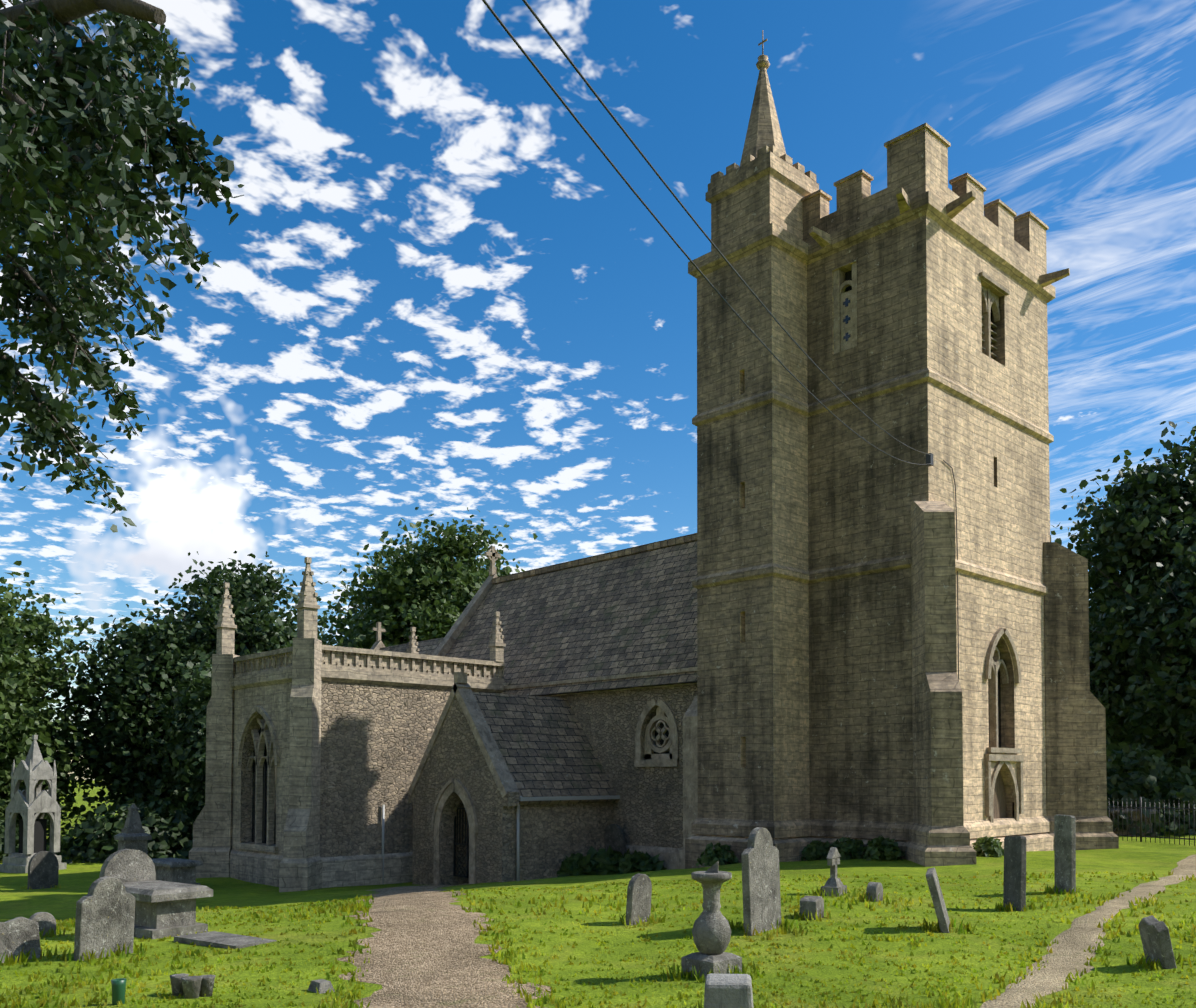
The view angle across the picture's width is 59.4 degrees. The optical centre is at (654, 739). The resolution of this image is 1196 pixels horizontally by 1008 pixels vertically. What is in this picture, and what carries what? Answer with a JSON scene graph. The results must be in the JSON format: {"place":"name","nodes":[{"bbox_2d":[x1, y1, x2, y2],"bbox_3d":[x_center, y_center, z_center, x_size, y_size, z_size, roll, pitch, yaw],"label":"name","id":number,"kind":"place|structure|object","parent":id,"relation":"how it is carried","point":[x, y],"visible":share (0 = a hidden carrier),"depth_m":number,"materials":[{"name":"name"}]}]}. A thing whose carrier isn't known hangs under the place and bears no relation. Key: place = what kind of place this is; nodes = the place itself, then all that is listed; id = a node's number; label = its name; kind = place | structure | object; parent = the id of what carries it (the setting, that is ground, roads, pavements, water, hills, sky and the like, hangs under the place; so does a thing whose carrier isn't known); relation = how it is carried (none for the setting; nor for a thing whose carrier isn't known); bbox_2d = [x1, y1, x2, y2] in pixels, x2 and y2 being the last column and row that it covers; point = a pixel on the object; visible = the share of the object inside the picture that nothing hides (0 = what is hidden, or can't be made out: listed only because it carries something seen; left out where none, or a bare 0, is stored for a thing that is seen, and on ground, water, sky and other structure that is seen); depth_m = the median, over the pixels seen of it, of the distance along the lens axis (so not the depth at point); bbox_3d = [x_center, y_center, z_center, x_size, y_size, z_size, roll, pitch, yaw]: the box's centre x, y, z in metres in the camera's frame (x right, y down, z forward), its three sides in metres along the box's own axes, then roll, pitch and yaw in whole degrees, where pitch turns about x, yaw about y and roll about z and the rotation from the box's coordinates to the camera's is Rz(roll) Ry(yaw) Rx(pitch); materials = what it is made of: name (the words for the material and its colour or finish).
{"place":"outdoors","nodes":[
{"label":"outdoors","id":0,"kind":"place"},
{"bbox_2d":[0,0,243,532],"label":"overhanging tree","id":1,"kind":"object","parent":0,"point":[75,90],"depth_m":3.78,"materials":[{"name":"green plant"}]},
{"bbox_2d":[232,681,499,857],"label":"chapel walls","id":2,"kind":"structure","parent":0,"point":[375,739],"depth_m":30.66,"materials":[{"name":"beige stone"}]},
{"bbox_2d":[252,727,276,843],"bbox_3d":[-11.600,1.158,31.616,2.400,3.950,0.040,-2,-3,45],"label":"window glass","id":3,"kind":"object","parent":2,"relation":"in","point":[264,823],"visible":0.17,"depth_m":31.85,"materials":[{"name":"black glass"}]},
{"bbox_2d":[380,637,443,654],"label":"roof","id":4,"kind":"structure","parent":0,"point":[427,647],"depth_m":43.27,"materials":[{"name":"grey stone"}]},
{"bbox_2d":[370,622,384,649],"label":"stone cross","id":5,"kind":"object","parent":4,"relation":"on","point":[378,644],"visible":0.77,"depth_m":46.17,"materials":[{"name":"beige stone"}]},
{"bbox_2d":[337,884,550,1007],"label":"gravel path","id":6,"kind":"structure","parent":0,"point":[427,951],"depth_m":10.69,"materials":[{"name":"beige gravel"}]},
{"bbox_2d":[408,672,519,884],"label":"porch stone trim","id":7,"kind":"structure","parent":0,"point":[461,691],"depth_m":28.65,"materials":[{"name":"grey stone"}]},
{"bbox_2d":[0,780,1195,1007],"bbox_3d":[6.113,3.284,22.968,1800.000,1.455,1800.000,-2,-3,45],"label":"lawn","id":8,"kind":"structure","parent":0,"point":[78,878],"depth_m":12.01,"materials":[{"name":"green plant"}]},
{"bbox_2d":[0,917,40,962],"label":"gravestone","id":9,"kind":"object","parent":8,"relation":"on","point":[17,934],"visible":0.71,"depth_m":10.81,"materials":[{"name":"stone"}]},
{"bbox_2d":[0,735,66,872],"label":"gothic canopy monument","id":10,"kind":"object","parent":8,"relation":"on","point":[32,804],"visible":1,"depth_m":34.97,"materials":[{"name":"white stone"}]},
{"bbox_2d":[29,912,55,935],"bbox_3d":[-7.665,2.377,13.071,0.090,0.450,0.340,-1,-2,30],"label":"round headstone","id":11,"kind":"object","parent":8,"relation":"on","point":[46,921],"visible":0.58,"depth_m":13.07,"materials":[{"name":"stone"}]},
{"bbox_2d":[27,851,58,888],"bbox_3d":[-17.096,3.711,29.264,0.100,1.200,0.850,-1,-2,25],"label":"dark headstone","id":12,"kind":"object","parent":8,"relation":"on","point":[43,869],"visible":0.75,"depth_m":29.21,"materials":[{"name":"stone"}]},
{"bbox_2d":[0,561,117,853],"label":"tree","id":13,"kind":"object","parent":8,"relation":"on","point":[22,636],"depth_m":42.87,"materials":[{"name":"green plant"}]},
{"bbox_2d":[0,796,200,863],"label":"understorey","id":14,"kind":"object","parent":8,"relation":"on","point":[158,826],"visible":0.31,"depth_m":38.41,"materials":[{"name":"green plant"}]},
{"bbox_2d":[74,876,134,960],"bbox_3d":[-5.747,1.924,10.948,0.160,0.989,0.580,-1,-2,33],"label":"headstone","id":15,"kind":"object","parent":8,"relation":"on","point":[105,911],"visible":0.79,"depth_m":10.88,"materials":[{"name":"stone"}]},
{"bbox_2d":[111,978,126,1004],"bbox_3d":[-4.209,1.990,8.217,0.110,0.210,0.105,-2,-3,45],"label":"flower vase","id":16,"kind":"object","parent":8,"relation":"on","point":[118,989],"visible":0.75,"depth_m":8.18,"materials":[{"name":"green plastic"}]},
{"bbox_2d":[114,803,151,853],"bbox_3d":[-16.611,3.276,33.313,1.100,2.500,1.100,-2,-3,45],"label":"pedestal monument","id":17,"kind":"object","parent":8,"relation":"on","point":[133,835],"visible":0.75,"depth_m":33.16,"materials":[{"name":"stone"}]},
{"bbox_2d":[38,579,269,836],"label":"tree","id":18,"kind":"object","parent":8,"relation":"on","point":[124,766],"depth_m":44.41,"materials":[{"name":"green plant"}]},
{"bbox_2d":[99,849,212,938],"bbox_3d":[-6.127,1.952,12.756,1.430,1.190,0.760,-1,-2,37],"label":"chest tomb","id":19,"kind":"object","parent":8,"relation":"on","point":[163,909],"visible":0.71,"depth_m":12.46,"materials":[{"name":"stone"}]},
{"bbox_2d":[152,858,202,884],"bbox_3d":[-13.632,3.862,29.479,1.880,0.950,0.930,-2,-3,40],"label":"table tomb","id":20,"kind":"object","parent":8,"relation":"on","point":[177,870],"visible":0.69,"depth_m":29.01,"materials":[{"name":"stone"}]},
{"bbox_2d":[76,551,342,732],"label":"tree","id":21,"kind":"object","parent":8,"relation":"on","point":[257,629],"depth_m":47.02,"materials":[{"name":"green plant"}]},
{"bbox_2d":[141,636,290,826],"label":"tree","id":22,"kind":"object","parent":8,"relation":"on","point":[194,720],"visible":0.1,"depth_m":40.77,"materials":[{"name":"green plant"}]},
{"bbox_2d":[174,931,276,948],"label":"ledger slabs","id":23,"kind":"structure","parent":8,"relation":"on","point":[220,939],"depth_m":11.65,"materials":[{"name":"stone"}]},
{"bbox_2d":[170,973,334,998],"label":"stones","id":24,"kind":"object","parent":8,"relation":"on","point":[188,987],"visible":0.79,"depth_m":8.60,"materials":[{"name":"stone"}]},
{"bbox_2d":[189,557,508,891],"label":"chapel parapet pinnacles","id":25,"kind":"object","parent":8,"relation":"on","point":[307,663],"visible":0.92,"depth_m":31.07,"materials":[{"name":"beige stone"}]},
{"bbox_2d":[315,507,537,648],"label":"tree","id":26,"kind":"object","parent":8,"relation":"on","point":[403,596],"depth_m":57.45,"materials":[{"name":"green plant"}]},
{"bbox_2d":[408,696,518,884],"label":"porch front wall","id":27,"kind":"structure","parent":8,"relation":"on","point":[456,753],"depth_m":28.87,"materials":[{"name":"grey stone"}]},
{"bbox_2d":[453,807,468,877],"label":"porch gate","id":28,"kind":"structure","parent":27,"relation":"in","point":[455,852],"depth_m":29.49,"materials":[{"name":"black metal"}]},
{"bbox_2d":[451,798,612,884],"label":"porch walls","id":29,"kind":"structure","parent":8,"relation":"on","point":[552,836],"depth_m":28.85,"materials":[{"name":"grey stone"}]},
{"bbox_2d":[382,795,619,883],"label":"porch downpipes","id":30,"kind":"object","parent":29,"relation":"attached to","point":[521,798],"visible":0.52,"depth_m":28.20,"materials":[{"name":"grey metal"}]},
{"bbox_2d":[473,692,618,804],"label":"porch roof","id":31,"kind":"structure","parent":29,"relation":"on","point":[545,747],"depth_m":29.68,"materials":[{"name":"grey stone"}]},
{"bbox_2d":[432,546,697,869],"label":"trim","id":32,"kind":"structure","parent":8,"relation":"on","point":[672,858],"depth_m":29.04,"materials":[{"name":"beige stone"}]},
{"bbox_2d":[556,845,666,876],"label":"shrubs","id":33,"kind":"object","parent":8,"relation":"on","point":[602,861],"visible":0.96,"depth_m":28.52,"materials":[{"name":"green plant"}]},
{"bbox_2d":[604,824,625,855],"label":"headstone","id":34,"kind":"structure","parent":8,"relation":"on","point":[614,836],"depth_m":29.67,"materials":[{"name":"stone"}]},
{"bbox_2d":[626,873,651,924],"bbox_3d":[-0.190,2.045,12.984,0.142,0.773,0.400,-1,-2,37],"label":"gravestone","id":35,"kind":"object","parent":8,"relation":"on","point":[639,891],"visible":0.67,"depth_m":12.91,"materials":[{"name":"stone"}]},
{"bbox_2d":[681,861,741,978],"bbox_3d":[0.538,1.710,9.771,0.400,1.160,0.400,-2,-3,45],"label":"stone baluster pedestal","id":36,"kind":"object","parent":8,"relation":"on","point":[711,931],"visible":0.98,"depth_m":9.65,"materials":[{"name":"stone"}]},
{"bbox_2d":[704,973,753,1007],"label":"headstone","id":37,"kind":"structure","parent":8,"relation":"on","point":[728,990],"depth_m":7.45,"materials":[{"name":"grey stone"}]},
{"bbox_2d":[697,245,809,820],"bbox_3d":[2.641,-3.388,26.093,2.400,17.250,2.000,-2,-3,45],"label":"stair turret","id":38,"kind":"object","parent":8,"relation":"on","point":[752,660],"visible":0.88,"depth_m":25.25,"materials":[{"name":"beige stone"}]},
{"bbox_2d":[705,30,818,250],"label":"spire","id":39,"kind":"structure","parent":38,"relation":"on","point":[767,182],"depth_m":25.78,"materials":[{"name":"beige stone"}]},
{"bbox_2d":[741,827,780,935],"bbox_3d":[1.256,1.697,12.210,0.146,1.350,0.740,-1,-2,35],"label":"tall headstone","id":40,"kind":"object","parent":8,"relation":"on","point":[761,884],"visible":0.85,"depth_m":12.11,"materials":[{"name":"stone"}]},
{"bbox_2d":[800,896,823,919],"bbox_3d":[1.999,2.194,13.241,0.220,0.418,0.360,-1,-2,25],"label":"small gravestone","id":41,"kind":"object","parent":8,"relation":"on","point":[812,904],"visible":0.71,"depth_m":13.10,"materials":[{"name":"grey stone"}]},
{"bbox_2d":[821,847,846,896],"bbox_3d":[2.786,2.084,16.208,0.280,0.840,0.400,-1,-2,30],"label":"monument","id":42,"kind":"object","parent":8,"relation":"on","point":[834,882],"visible":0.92,"depth_m":16.12,"materials":[{"name":"stone"}]},
{"bbox_2d":[696,835,1003,866],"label":"shrubs","id":43,"kind":"object","parent":8,"relation":"on","point":[885,848],"visible":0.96,"depth_m":23.57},
{"bbox_2d":[866,882,882,901],"bbox_3d":[3.228,2.291,15.285,0.160,0.420,0.260,-1,-2,35],"label":"gravestone","id":44,"kind":"object","parent":8,"relation":"on","point":[874,889],"visible":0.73,"depth_m":15.20,"materials":[{"name":"grey stone"}]},
{"bbox_2d":[685,123,1118,868],"bbox_3d":[6.024,-4.268,27.541,9.000,19.110,9.220,-2,-3,45],"label":"tower stone trim","id":45,"kind":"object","parent":8,"relation":"on","point":[939,829],"visible":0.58,"depth_m":24.88,"materials":[{"name":"beige stone"}]},
{"bbox_2d":[482,0,958,678],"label":"overhead cables","id":46,"kind":"object","parent":45,"relation":"attached to","point":[928,460],"visible":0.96,"depth_m":7.08,"materials":[{"name":"black plastic"}]},
{"bbox_2d":[807,215,1049,822],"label":"tower wall","id":47,"kind":"structure","parent":8,"relation":"on","point":[920,281],"depth_m":24.69,"materials":[{"name":"beige stone"}]},
{"bbox_2d":[833,262,1023,835],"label":"tower windows","id":48,"kind":"structure","parent":47,"relation":"in","point":[845,306],"depth_m":25.57,"materials":[{"name":"beige stone"}]},
{"bbox_2d":[926,868,949,932],"bbox_3d":[3.376,1.966,12.344,0.293,0.893,0.500,-1,-2,18],"label":"leaning headstone","id":49,"kind":"object","parent":8,"relation":"on","point":[937,898],"visible":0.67,"depth_m":12.15,"materials":[{"name":"stone"}]},
{"bbox_2d":[1003,836,1025,910],"bbox_3d":[4.925,1.895,14.274,0.188,1.177,0.494,1,-2,-16],"label":"gravestone","id":50,"kind":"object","parent":8,"relation":"on","point":[1014,887],"depth_m":14.21,"materials":[{"name":"stone"}]},
{"bbox_2d":[1054,815,1075,893],"bbox_3d":[6.426,1.863,16.349,0.090,1.376,0.423,1,-2,-17],"label":"gravestone","id":51,"kind":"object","parent":8,"relation":"on","point":[1064,851],"depth_m":16.28,"materials":[{"name":"stone"}]},
{"bbox_2d":[1050,421,1195,825],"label":"tree","id":52,"kind":"object","parent":8,"relation":"on","point":[1149,505],"depth_m":41.39,"materials":[{"name":"green plant"}]},
{"bbox_2d":[1089,599,1167,806],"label":"tree","id":53,"kind":"object","parent":8,"relation":"on","point":[1111,737],"depth_m":48.18,"materials":[{"name":"green plant"}]},
{"bbox_2d":[1108,808,1158,836],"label":"chest tomb beyond railings","id":54,"kind":"object","parent":8,"relation":"on","point":[1127,811],"visible":0.31,"depth_m":32.60,"materials":[{"name":"stone"}]},
{"bbox_2d":[1096,516,1195,824],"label":"tree","id":55,"kind":"object","parent":8,"relation":"on","point":[1173,700],"depth_m":37.43,"materials":[{"name":"green plant"}]},
{"bbox_2d":[1106,741,1195,836],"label":"understorey","id":56,"kind":"object","parent":8,"relation":"on","point":[1148,786],"visible":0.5,"depth_m":33.26,"materials":[{"name":"green plant"}]},
{"bbox_2d":[1107,797,1195,845],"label":"iron railings","id":57,"kind":"object","parent":8,"relation":"on","point":[1140,807],"visible":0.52,"depth_m":28.90,"materials":[{"name":"grey metal"}]},
{"bbox_2d":[1138,915,1176,968],"bbox_3d":[4.956,2.066,10.291,0.289,0.672,0.411,0,-2,-7],"label":"gravestone","id":58,"kind":"object","parent":8,"relation":"on","point":[1155,938],"visible":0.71,"depth_m":10.15,"materials":[{"name":"stone"}]},
{"bbox_2d":[0,0,1195,779],"label":"sky","id":59,"kind":"structure","parent":0,"point":[433,291],"materials":[{"name":"blue"}]},
{"bbox_2d":[553,684,696,847],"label":"nave walls","id":60,"kind":"structure","parent":0,"point":[648,808],"depth_m":29.66,"materials":[{"name":"grey stone"}]},
{"bbox_2d":[445,533,696,695],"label":"nave roof","id":61,"kind":"structure","parent":60,"relation":"on","point":[629,610],"depth_m":33.31,"materials":[{"name":"grey stone"}]},
{"bbox_2d":[654,722,669,753],"bbox_3d":[0.335,-0.206,29.337,1.250,1.518,0.040,-2,-3,45],"label":"window glass","id":62,"kind":"object","parent":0,"point":[656,733],"depth_m":29.42,"materials":[{"name":"black glass"}]},
{"bbox_2d":[980,854,1195,1007],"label":"footpath","id":63,"kind":"structure","parent":0,"point":[1075,941],"depth_m":11.27,"materials":[{"name":"beige gravel"}]}
]}

